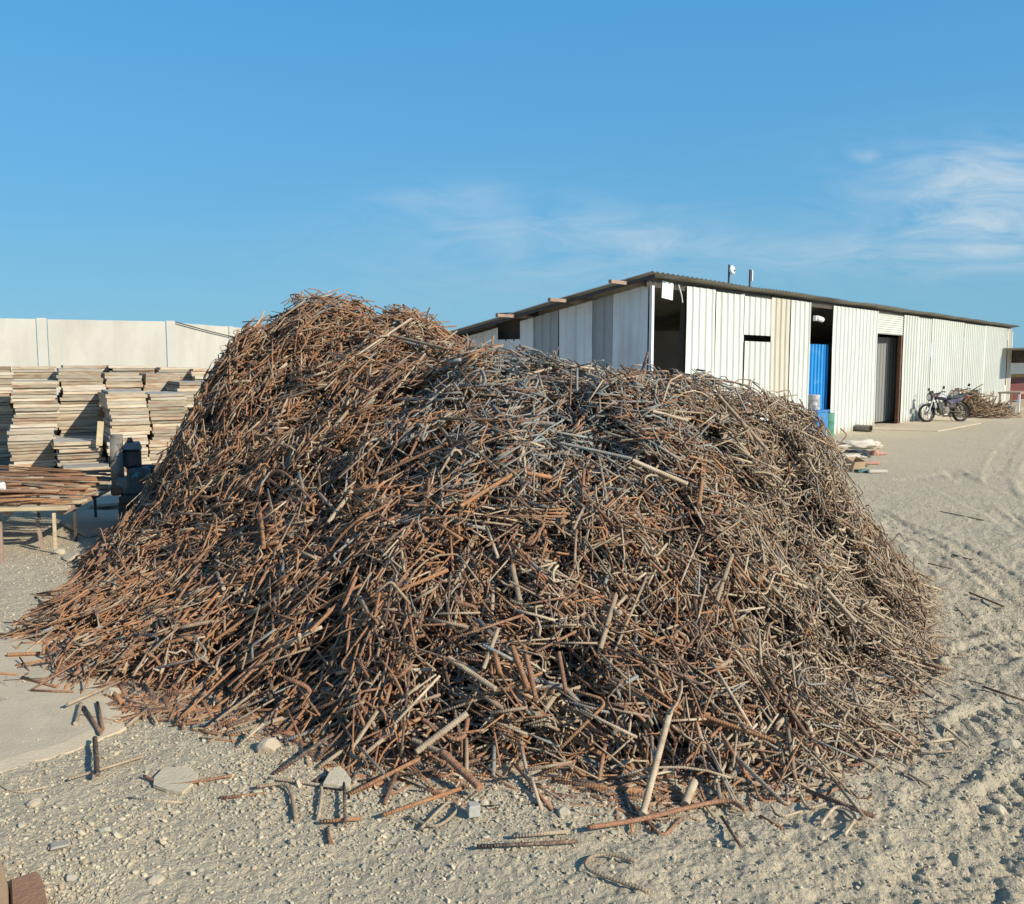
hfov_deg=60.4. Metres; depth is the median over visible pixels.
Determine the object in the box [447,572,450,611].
rebar
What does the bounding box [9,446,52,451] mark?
shuttering board
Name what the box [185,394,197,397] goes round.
shuttering board
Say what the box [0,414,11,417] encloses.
shuttering board
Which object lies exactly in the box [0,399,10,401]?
shuttering board
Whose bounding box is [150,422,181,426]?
shuttering board
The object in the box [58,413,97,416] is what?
shuttering board
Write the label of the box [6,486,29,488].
steel rod
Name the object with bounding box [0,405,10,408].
shuttering board
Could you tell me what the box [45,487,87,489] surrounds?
steel rod
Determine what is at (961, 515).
rebar
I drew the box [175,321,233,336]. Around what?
cable
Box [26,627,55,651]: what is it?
rebar
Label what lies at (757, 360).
door
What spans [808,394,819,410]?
bucket
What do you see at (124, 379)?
shuttering board
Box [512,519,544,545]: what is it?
rebar
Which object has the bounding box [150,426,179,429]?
shuttering board
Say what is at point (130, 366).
shuttering board
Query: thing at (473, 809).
concrete cube
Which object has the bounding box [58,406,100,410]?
shuttering board
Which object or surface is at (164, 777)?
plaster piece
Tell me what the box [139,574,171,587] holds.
rebar
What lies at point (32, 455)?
shuttering board
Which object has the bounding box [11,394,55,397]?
shuttering board
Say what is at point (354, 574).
rebar
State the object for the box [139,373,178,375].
shuttering board
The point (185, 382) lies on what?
shuttering board
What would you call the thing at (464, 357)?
rebar
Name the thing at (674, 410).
rebar
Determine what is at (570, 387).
rebar
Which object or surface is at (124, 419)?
shuttering board
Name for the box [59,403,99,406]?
shuttering board
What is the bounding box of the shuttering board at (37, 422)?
[13,420,56,423]
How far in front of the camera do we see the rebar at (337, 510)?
5.27 m
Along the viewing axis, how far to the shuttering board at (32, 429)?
13.29 m
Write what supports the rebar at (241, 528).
on the rebar heap at (348, 674)
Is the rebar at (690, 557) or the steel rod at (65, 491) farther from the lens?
the steel rod at (65, 491)
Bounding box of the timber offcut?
[96,421,103,445]
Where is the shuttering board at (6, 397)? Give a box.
[0,396,10,399]
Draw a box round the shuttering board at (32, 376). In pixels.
[13,375,53,377]
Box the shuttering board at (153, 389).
[141,387,166,390]
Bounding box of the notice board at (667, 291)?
[661,281,673,299]
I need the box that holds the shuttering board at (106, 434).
[103,430,146,438]
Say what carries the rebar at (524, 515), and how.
on the rebar heap at (348, 674)
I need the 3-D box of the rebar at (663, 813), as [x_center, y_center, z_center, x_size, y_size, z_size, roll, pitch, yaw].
[0.567,1.344,3.275,0.639,0.045,0.104,-2,6,-15]
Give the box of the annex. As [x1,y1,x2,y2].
[1003,335,1023,400]
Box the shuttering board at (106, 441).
[103,435,147,445]
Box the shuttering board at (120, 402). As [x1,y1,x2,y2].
[99,399,146,404]
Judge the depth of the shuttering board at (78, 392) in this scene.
14.04 m
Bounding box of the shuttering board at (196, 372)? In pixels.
[186,371,205,373]
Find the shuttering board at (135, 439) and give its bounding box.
[104,435,147,441]
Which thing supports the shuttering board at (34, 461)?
on the shuttering board at (11, 463)
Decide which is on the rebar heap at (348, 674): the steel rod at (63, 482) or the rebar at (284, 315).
the rebar at (284, 315)
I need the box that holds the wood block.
[0,860,8,903]
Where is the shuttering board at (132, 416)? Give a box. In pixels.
[105,413,148,417]
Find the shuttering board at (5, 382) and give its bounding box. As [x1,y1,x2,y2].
[0,381,11,383]
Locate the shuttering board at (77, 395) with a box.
[58,392,97,396]
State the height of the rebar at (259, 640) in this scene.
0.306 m
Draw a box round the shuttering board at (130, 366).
[102,365,155,367]
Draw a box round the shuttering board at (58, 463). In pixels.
[55,456,103,465]
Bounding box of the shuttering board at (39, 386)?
[12,384,58,387]
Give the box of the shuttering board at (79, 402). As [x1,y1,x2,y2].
[57,398,99,403]
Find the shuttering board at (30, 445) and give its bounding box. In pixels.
[8,443,50,447]
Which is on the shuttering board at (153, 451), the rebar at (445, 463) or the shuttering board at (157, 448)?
the shuttering board at (157, 448)
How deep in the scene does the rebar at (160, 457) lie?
7.68 m
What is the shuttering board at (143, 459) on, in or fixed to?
on the shuttering board at (147, 462)
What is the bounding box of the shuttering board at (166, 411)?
[149,409,184,413]
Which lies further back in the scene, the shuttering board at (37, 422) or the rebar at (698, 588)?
the shuttering board at (37, 422)
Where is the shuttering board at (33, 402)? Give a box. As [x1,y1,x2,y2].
[13,398,57,404]
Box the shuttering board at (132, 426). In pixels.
[105,422,149,427]
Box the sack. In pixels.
[831,439,883,448]
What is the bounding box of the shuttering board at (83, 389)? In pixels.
[61,387,105,390]
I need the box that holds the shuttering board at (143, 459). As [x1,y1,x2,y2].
[102,451,149,461]
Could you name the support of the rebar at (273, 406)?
on the rebar heap at (348, 674)
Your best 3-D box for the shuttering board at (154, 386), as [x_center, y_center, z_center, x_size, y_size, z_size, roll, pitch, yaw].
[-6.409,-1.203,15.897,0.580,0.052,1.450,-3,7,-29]
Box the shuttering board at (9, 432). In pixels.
[7,426,53,434]
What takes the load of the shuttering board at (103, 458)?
on the shuttering board at (58, 463)
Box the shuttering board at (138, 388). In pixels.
[106,387,140,389]
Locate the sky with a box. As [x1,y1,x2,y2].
[0,0,1023,364]
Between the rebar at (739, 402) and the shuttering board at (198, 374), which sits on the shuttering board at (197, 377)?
the shuttering board at (198, 374)
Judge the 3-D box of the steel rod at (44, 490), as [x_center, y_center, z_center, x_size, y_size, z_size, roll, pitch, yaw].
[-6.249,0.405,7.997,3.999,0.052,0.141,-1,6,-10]
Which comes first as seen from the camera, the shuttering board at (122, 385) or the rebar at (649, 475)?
the rebar at (649, 475)
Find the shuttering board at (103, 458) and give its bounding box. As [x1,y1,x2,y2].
[59,454,105,462]
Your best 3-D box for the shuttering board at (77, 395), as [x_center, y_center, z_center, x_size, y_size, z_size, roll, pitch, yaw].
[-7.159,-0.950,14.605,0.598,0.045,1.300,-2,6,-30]
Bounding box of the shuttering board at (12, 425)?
[10,419,56,427]
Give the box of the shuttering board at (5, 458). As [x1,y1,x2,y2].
[0,456,9,459]
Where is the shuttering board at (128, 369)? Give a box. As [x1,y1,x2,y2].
[108,368,153,370]
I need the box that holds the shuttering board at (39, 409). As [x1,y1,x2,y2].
[15,407,57,410]
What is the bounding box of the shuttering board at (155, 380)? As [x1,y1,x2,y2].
[141,379,179,381]
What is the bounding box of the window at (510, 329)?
[496,311,538,338]
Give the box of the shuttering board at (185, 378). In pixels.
[180,377,191,379]
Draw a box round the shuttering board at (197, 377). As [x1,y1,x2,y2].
[192,376,207,378]
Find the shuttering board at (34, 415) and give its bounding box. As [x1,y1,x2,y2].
[14,411,57,417]
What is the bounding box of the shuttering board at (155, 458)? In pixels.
[150,456,176,459]
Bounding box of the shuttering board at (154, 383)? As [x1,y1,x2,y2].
[142,382,168,384]
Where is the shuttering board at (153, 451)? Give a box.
[148,449,166,453]
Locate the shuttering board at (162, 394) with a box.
[145,391,185,396]
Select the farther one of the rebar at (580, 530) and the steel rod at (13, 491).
the steel rod at (13, 491)
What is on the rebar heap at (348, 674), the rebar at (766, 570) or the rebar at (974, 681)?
the rebar at (766, 570)
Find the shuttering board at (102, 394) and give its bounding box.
[98,392,147,397]
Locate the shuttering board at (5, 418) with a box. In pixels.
[0,417,11,420]
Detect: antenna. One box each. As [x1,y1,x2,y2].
[728,264,734,283]
[749,269,752,286]
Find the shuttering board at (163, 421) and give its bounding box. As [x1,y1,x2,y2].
[149,419,186,423]
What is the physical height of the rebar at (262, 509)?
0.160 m
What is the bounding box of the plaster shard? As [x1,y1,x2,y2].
[323,766,350,789]
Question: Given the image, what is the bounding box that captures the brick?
[10,871,47,903]
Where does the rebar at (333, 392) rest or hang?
on the rebar heap at (348, 674)
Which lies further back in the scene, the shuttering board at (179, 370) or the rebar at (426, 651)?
the shuttering board at (179, 370)
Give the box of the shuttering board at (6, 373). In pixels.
[0,372,13,374]
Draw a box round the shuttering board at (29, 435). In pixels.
[9,434,52,437]
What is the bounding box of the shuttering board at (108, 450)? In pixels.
[102,444,147,452]
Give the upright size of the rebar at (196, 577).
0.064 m
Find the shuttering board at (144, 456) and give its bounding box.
[104,451,147,457]
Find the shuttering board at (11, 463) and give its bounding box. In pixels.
[9,461,55,467]
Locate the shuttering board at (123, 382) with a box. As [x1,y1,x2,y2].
[103,380,141,384]
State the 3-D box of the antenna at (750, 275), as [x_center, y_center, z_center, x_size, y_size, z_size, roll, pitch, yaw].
[5.289,-3.618,19.521,0.062,0.848,0.097,5,8,40]
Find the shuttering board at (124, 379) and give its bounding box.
[103,378,141,381]
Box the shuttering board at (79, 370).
[57,368,102,371]
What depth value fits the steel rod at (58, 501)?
8.03 m
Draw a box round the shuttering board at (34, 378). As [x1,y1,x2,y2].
[13,378,54,379]
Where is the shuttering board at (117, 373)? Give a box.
[101,372,138,375]
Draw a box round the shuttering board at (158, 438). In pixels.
[147,434,171,439]
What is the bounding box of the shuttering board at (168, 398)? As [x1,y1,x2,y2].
[145,396,185,399]
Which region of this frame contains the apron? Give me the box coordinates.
[872,416,980,431]
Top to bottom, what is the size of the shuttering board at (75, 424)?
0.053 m
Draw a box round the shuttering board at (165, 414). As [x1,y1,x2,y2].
[149,412,187,416]
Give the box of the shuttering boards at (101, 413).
[10,399,105,450]
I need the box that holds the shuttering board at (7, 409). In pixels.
[0,408,12,411]
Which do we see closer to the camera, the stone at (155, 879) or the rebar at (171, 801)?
the stone at (155, 879)
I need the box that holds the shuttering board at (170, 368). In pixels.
[154,367,201,369]
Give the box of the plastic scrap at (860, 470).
[853,469,867,472]
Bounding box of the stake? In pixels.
[1003,385,1005,402]
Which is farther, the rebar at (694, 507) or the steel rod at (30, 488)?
the steel rod at (30, 488)
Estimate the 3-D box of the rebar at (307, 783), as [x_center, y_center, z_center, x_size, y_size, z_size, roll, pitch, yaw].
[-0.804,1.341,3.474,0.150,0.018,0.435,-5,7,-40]
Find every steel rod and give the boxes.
[0,465,98,472]
[0,467,94,472]
[0,470,110,472]
[0,473,84,474]
[0,473,105,475]
[0,478,97,480]
[0,480,63,485]
[0,490,55,492]
[0,491,79,494]
[0,492,76,494]
[0,493,82,495]
[0,495,24,497]
[0,498,43,501]
[0,500,56,503]
[0,500,60,505]
[0,503,19,504]
[3,496,59,498]
[5,473,70,476]
[6,476,109,480]
[6,483,21,485]
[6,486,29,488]
[6,487,42,488]
[6,489,61,490]
[7,480,73,484]
[13,484,90,487]
[17,480,94,483]
[26,490,59,491]
[26,503,65,504]
[28,486,58,487]
[35,473,110,478]
[44,476,96,477]
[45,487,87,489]
[60,496,82,498]
[74,484,107,485]
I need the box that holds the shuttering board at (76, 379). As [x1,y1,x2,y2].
[55,378,102,381]
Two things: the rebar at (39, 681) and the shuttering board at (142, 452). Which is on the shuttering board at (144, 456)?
the shuttering board at (142, 452)
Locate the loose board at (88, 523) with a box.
[60,509,118,536]
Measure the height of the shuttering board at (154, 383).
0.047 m
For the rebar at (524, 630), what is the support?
on the rebar heap at (348, 674)
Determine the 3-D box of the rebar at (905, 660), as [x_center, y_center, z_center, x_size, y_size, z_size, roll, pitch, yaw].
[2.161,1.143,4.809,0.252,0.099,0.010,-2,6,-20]
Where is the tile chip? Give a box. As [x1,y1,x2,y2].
[50,839,69,849]
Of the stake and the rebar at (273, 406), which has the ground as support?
the stake
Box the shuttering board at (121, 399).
[98,395,145,400]
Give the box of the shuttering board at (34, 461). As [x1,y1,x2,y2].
[14,459,55,464]
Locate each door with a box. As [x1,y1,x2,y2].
[743,341,771,420]
[874,337,896,421]
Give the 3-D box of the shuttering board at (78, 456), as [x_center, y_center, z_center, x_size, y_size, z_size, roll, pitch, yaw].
[-6.688,0.021,13.533,0.574,0.047,1.300,-3,7,-29]
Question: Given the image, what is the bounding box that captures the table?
[998,391,1023,412]
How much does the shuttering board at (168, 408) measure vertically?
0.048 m
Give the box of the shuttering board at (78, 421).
[57,418,100,422]
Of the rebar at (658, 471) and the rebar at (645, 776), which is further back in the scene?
the rebar at (658, 471)
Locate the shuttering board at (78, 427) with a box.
[59,425,96,429]
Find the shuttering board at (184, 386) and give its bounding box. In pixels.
[169,384,200,388]
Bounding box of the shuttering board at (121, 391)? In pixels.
[101,389,144,393]
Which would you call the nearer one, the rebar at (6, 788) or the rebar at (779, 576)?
the rebar at (6, 788)
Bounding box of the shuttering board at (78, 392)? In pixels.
[60,390,100,393]
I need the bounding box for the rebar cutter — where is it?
[109,434,158,518]
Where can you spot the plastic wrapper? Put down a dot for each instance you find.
(875, 452)
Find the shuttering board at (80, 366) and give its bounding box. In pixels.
[61,365,107,367]
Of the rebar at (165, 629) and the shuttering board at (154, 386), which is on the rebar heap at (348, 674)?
the rebar at (165, 629)
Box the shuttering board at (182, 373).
[155,372,189,374]
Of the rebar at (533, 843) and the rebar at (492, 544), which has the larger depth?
the rebar at (492, 544)
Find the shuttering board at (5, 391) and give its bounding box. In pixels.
[0,390,11,392]
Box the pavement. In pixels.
[0,638,126,772]
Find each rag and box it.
[843,449,867,452]
[860,453,870,457]
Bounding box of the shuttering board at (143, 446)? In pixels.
[103,442,145,448]
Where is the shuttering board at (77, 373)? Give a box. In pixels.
[53,372,100,374]
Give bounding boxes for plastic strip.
[866,461,879,464]
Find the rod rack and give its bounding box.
[0,484,111,562]
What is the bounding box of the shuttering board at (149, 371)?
[106,370,154,372]
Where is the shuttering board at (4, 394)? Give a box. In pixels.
[0,393,9,396]
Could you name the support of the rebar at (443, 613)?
on the rebar heap at (348, 674)
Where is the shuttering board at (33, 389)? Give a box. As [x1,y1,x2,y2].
[13,388,55,391]
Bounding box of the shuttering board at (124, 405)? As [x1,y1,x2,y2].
[99,402,146,407]
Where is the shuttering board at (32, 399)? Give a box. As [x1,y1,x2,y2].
[12,398,54,401]
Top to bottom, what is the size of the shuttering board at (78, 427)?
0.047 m
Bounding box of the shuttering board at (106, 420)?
[102,417,149,424]
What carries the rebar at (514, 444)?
on the rebar heap at (348, 674)
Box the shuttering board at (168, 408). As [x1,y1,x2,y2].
[148,406,184,409]
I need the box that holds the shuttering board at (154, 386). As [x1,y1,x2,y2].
[143,385,168,387]
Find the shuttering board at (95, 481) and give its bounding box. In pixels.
[80,481,110,481]
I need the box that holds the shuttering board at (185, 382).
[168,381,205,384]
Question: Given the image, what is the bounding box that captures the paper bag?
[837,454,866,458]
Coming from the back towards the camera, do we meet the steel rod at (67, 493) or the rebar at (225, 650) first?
the steel rod at (67, 493)
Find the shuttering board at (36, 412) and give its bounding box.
[16,409,59,414]
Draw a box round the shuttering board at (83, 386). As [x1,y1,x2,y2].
[59,384,104,387]
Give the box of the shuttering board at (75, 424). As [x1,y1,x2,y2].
[57,422,96,426]
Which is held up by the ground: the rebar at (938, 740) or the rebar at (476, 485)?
the rebar at (938, 740)
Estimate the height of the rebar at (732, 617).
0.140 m
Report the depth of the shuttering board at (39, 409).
13.26 m
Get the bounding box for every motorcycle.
[918,386,971,421]
[951,384,981,409]
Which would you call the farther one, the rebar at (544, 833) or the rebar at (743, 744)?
the rebar at (743, 744)
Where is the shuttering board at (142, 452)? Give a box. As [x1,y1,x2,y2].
[103,448,147,455]
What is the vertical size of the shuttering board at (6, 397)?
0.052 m
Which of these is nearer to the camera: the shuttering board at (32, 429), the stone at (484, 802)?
the stone at (484, 802)
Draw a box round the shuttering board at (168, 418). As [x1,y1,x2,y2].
[149,416,185,419]
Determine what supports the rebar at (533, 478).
on the rebar heap at (348, 674)
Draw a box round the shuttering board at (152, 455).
[147,452,166,456]
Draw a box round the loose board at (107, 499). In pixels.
[89,489,118,507]
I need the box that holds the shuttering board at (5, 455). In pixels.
[0,453,9,456]
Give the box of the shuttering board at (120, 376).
[101,375,141,378]
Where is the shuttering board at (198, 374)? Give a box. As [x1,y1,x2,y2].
[190,374,208,375]
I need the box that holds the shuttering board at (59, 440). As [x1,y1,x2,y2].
[52,435,96,445]
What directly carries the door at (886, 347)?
in the shed
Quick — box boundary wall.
[0,318,260,397]
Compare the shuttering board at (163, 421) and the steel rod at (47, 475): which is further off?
the shuttering board at (163, 421)
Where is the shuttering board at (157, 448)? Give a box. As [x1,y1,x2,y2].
[146,445,169,449]
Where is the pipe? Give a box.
[854,424,872,431]
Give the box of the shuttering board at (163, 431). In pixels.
[150,429,178,432]
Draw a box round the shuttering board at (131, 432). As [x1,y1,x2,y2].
[104,428,149,434]
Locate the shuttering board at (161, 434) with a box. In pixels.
[150,432,175,436]
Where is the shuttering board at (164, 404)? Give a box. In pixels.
[147,403,186,406]
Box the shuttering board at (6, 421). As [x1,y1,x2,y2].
[0,420,10,423]
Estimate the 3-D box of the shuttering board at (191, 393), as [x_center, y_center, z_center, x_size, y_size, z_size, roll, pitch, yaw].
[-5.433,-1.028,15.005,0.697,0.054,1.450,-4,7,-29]
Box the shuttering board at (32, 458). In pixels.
[10,452,54,460]
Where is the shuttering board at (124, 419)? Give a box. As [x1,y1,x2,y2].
[105,415,148,421]
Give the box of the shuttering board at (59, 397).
[57,395,98,400]
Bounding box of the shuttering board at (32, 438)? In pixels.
[8,434,55,440]
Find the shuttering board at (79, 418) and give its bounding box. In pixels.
[59,416,98,419]
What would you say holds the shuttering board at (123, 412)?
on the shuttering board at (132, 416)
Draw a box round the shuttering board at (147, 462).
[142,460,151,463]
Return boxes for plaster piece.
[153,766,197,794]
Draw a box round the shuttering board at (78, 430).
[61,429,96,432]
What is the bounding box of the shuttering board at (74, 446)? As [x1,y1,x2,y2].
[51,441,99,448]
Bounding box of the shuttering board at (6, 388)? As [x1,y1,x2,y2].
[0,387,12,389]
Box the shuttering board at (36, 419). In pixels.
[12,414,58,420]
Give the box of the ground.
[0,365,1023,903]
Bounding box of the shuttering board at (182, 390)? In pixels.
[166,387,199,391]
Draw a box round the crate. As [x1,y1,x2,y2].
[807,409,830,435]
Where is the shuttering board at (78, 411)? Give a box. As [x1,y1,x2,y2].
[60,410,98,413]
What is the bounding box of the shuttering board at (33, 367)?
[12,366,55,368]
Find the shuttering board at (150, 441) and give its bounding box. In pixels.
[147,437,173,443]
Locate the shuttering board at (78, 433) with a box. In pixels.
[57,428,96,435]
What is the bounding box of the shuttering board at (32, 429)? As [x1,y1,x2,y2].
[10,427,54,430]
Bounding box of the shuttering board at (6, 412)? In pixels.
[0,411,12,414]
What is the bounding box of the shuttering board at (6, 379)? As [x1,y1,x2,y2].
[0,378,13,380]
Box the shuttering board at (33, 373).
[14,372,52,374]
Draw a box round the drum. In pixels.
[827,413,834,435]
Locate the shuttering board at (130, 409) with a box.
[102,406,148,410]
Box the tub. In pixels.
[1001,405,1015,412]
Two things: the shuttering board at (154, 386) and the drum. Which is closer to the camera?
the shuttering board at (154, 386)
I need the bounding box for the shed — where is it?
[445,271,1019,435]
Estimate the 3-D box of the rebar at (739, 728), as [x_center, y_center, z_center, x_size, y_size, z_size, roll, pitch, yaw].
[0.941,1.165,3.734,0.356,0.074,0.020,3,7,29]
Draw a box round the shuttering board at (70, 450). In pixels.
[58,446,102,452]
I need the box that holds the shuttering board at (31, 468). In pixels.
[9,466,53,470]
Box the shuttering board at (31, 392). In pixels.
[11,390,56,394]
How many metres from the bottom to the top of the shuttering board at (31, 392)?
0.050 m
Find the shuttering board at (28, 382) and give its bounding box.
[12,380,58,384]
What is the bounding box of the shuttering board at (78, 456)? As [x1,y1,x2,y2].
[54,449,100,459]
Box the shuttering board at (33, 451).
[10,449,53,453]
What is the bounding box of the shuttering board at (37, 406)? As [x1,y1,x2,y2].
[13,402,59,407]
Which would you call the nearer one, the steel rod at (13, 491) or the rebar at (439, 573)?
the rebar at (439, 573)
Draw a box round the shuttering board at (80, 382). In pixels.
[59,381,102,384]
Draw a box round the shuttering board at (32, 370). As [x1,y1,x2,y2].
[11,369,54,371]
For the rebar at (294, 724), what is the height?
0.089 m
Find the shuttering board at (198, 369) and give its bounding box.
[185,369,210,370]
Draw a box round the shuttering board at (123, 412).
[102,408,148,414]
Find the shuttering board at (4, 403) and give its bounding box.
[0,402,9,405]
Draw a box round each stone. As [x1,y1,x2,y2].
[18,822,26,828]
[25,796,41,807]
[53,548,65,553]
[62,551,80,560]
[101,687,120,695]
[147,874,164,884]
[256,737,280,753]
[479,799,488,804]
[558,806,570,816]
[936,655,949,663]
[980,630,989,634]
[986,803,1006,815]
[997,739,1020,748]
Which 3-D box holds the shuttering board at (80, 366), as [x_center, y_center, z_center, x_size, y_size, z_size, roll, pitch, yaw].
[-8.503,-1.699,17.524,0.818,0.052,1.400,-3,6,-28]
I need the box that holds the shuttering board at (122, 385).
[105,384,142,387]
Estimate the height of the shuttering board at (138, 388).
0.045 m
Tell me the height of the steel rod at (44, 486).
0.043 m
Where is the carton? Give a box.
[843,456,866,471]
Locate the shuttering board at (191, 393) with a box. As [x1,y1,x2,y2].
[167,390,198,394]
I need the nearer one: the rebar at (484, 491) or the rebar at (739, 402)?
the rebar at (484, 491)
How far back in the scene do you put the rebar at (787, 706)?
3.92 m
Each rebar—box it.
[0,672,17,674]
[0,784,47,792]
[7,651,45,656]
[16,658,47,665]
[21,676,58,687]
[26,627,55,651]
[31,689,73,692]
[62,588,93,608]
[65,680,120,705]
[67,755,143,780]
[73,702,82,725]
[82,705,102,734]
[85,553,107,570]
[92,736,99,776]
[96,701,104,730]
[97,545,101,555]
[119,624,150,658]
[122,601,154,617]
[127,628,179,644]
[127,797,182,803]
[136,648,157,658]
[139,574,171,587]
[142,605,171,620]
[143,774,231,783]
[152,592,192,609]
[153,451,163,470]
[157,625,173,632]
[158,557,196,564]
[174,513,212,514]
[175,457,211,476]
[175,535,198,547]
[175,668,234,722]
[176,569,198,603]
[186,429,195,445]
[186,438,203,455]
[187,486,204,506]
[193,574,201,584]
[199,491,223,502]
[207,612,220,635]
[211,512,216,540]
[212,636,245,660]
[214,600,268,641]
[216,571,225,590]
[220,543,256,559]
[220,792,263,799]
[229,520,257,534]
[232,628,275,678]
[235,509,252,511]
[241,604,259,669]
[244,647,310,670]
[249,502,268,525]
[251,429,262,446]
[251,487,263,521]
[254,446,271,461]
[256,782,297,820]
[258,506,265,548]
[260,500,286,520]
[262,401,284,410]
[263,475,308,508]
[264,470,316,504]
[267,776,322,818]
[268,300,305,326]
[270,612,296,620]
[274,441,308,452]
[283,576,319,604]
[286,708,302,740]
[293,548,316,559]
[297,686,319,715]
[309,602,338,632]
[320,816,361,823]
[322,385,340,396]
[324,827,332,844]
[326,490,352,523]
[333,504,387,535]
[340,576,357,612]
[341,565,358,601]
[343,568,448,615]
[343,782,346,823]
[344,471,347,491]
[346,536,386,545]
[354,488,379,506]
[354,538,412,556]
[363,371,398,399]
[374,526,405,551]
[375,442,447,476]
[375,635,466,664]
[380,379,401,397]
[381,492,431,525]
[381,785,464,816]
[382,428,435,449]
[383,332,447,350]
[393,675,440,725]
[400,657,411,756]
[407,800,458,829]
[411,737,450,754]
[414,709,445,741]
[414,711,468,754]
[421,717,469,741]
[428,617,468,628]
[431,519,462,540]
[437,612,479,614]
[439,447,455,473]
[439,749,482,790]
[441,348,484,367]
[443,728,484,736]
[444,481,477,487]
[446,655,496,690]
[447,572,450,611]
[447,614,523,640]
[456,422,474,448]
[456,460,484,471]
[459,473,512,507]
[466,466,485,508]
[472,382,510,387]
[475,515,566,516]
[477,483,511,492]
[477,839,577,848]
[481,627,499,669]
[482,643,522,664]
[485,523,519,546]
[485,526,498,557]
[486,388,507,404]
[495,591,535,625]
[497,443,530,445]
[498,387,534,391]
[509,564,521,601]
[510,391,540,401]
[510,645,530,690]
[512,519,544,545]
[512,829,569,837]
[514,608,555,621]
[516,476,531,497]
[516,613,533,649]
[522,644,538,700]
[522,760,571,771]
[530,515,564,533]
[532,351,571,366]
[533,462,534,495]
[554,642,597,643]
[556,651,567,692]
[560,441,631,459]
[563,531,585,555]
[569,369,571,406]
[572,507,584,530]
[572,543,596,571]
[573,529,576,562]
[574,449,616,476]
[576,367,577,391]
[579,513,581,544]
[579,708,637,738]
[584,522,590,551]
[584,853,649,892]
[587,799,746,829]
[588,363,603,401]
[596,413,638,431]
[597,593,617,651]
[597,651,630,681]
[611,619,659,643]
[615,643,718,693]
[617,766,730,778]
[620,402,633,418]
[630,769,673,780]
[631,459,687,485]
[632,366,665,383]
[634,688,680,714]
[639,707,672,816]
[642,408,704,413]
[644,474,663,483]
[645,680,683,710]
[649,735,658,772]
[651,410,687,421]
[665,628,682,666]
[669,368,692,382]
[670,549,708,564]
[679,534,700,585]
[679,672,766,756]
[680,551,730,603]
[680,778,697,805]
[683,432,698,444]
[687,495,704,525]
[688,683,703,719]
[689,512,751,528]
[691,417,717,427]
[692,711,775,743]
[697,562,700,594]
[698,413,715,427]
[702,676,718,714]
[707,438,731,448]
[711,662,751,727]
[714,553,733,603]
[716,519,742,537]
[717,394,768,451]
[720,740,761,749]
[720,815,742,847]
[721,418,749,434]
[724,596,738,630]
[725,648,753,652]
[728,400,750,403]
[729,410,752,414]
[732,686,743,768]
[735,388,747,413]
[736,606,764,611]
[742,509,770,553]
[758,507,775,532]
[759,664,809,738]
[759,815,783,828]
[761,565,775,589]
[772,399,794,413]
[773,541,790,571]
[778,561,781,596]
[788,692,828,724]
[792,427,837,448]
[799,794,826,808]
[805,788,875,818]
[807,522,813,550]
[811,738,857,758]
[816,690,855,718]
[817,596,821,615]
[819,805,856,836]
[823,581,850,591]
[823,585,856,623]
[824,579,845,598]
[825,554,851,578]
[827,428,841,454]
[832,779,865,818]
[837,536,865,544]
[842,708,875,755]
[843,601,872,623]
[864,605,914,632]
[873,576,899,587]
[888,550,904,575]
[889,655,924,666]
[903,591,926,627]
[903,771,932,787]
[916,737,953,744]
[920,661,949,670]
[933,721,970,748]
[940,511,983,520]
[960,678,995,686]
[969,592,1004,607]
[982,686,1023,701]
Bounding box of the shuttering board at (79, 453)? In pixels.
[56,449,101,455]
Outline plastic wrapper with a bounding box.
[867,450,885,455]
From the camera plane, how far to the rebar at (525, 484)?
4.83 m
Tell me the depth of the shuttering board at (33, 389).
13.25 m
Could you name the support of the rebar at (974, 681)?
on the ground
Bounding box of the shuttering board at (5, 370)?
[0,369,10,371]
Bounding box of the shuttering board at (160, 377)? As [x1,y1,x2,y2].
[140,376,179,378]
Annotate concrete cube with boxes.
[467,801,479,817]
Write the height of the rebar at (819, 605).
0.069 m
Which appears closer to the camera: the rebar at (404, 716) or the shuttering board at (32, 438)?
the rebar at (404, 716)
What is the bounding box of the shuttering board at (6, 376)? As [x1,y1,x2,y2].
[0,375,12,377]
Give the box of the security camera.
[813,315,824,321]
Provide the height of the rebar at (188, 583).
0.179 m
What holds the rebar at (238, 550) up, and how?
on the rebar heap at (348, 674)
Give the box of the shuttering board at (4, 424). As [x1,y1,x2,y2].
[0,423,10,426]
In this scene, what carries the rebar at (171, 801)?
on the ground
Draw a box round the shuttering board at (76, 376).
[53,374,100,377]
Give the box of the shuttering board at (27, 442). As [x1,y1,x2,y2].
[7,440,51,444]
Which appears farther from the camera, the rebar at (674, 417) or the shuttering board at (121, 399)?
the shuttering board at (121, 399)
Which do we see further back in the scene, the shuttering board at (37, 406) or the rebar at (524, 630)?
the shuttering board at (37, 406)
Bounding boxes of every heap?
[0,288,965,835]
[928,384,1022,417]
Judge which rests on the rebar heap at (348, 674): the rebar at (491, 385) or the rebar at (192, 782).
the rebar at (491, 385)
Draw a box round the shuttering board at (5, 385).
[0,384,11,386]
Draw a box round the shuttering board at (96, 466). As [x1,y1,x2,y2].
[63,459,109,469]
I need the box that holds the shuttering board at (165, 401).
[146,399,185,402]
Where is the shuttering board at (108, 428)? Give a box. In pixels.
[104,423,151,431]
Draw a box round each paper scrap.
[0,482,5,489]
[867,469,887,472]
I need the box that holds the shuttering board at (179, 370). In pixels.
[152,369,189,371]
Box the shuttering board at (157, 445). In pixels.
[145,443,172,446]
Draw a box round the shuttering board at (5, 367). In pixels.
[0,366,10,368]
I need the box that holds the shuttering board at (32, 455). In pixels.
[12,450,55,457]
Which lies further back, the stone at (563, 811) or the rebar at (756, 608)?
the rebar at (756, 608)
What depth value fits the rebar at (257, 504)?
5.92 m

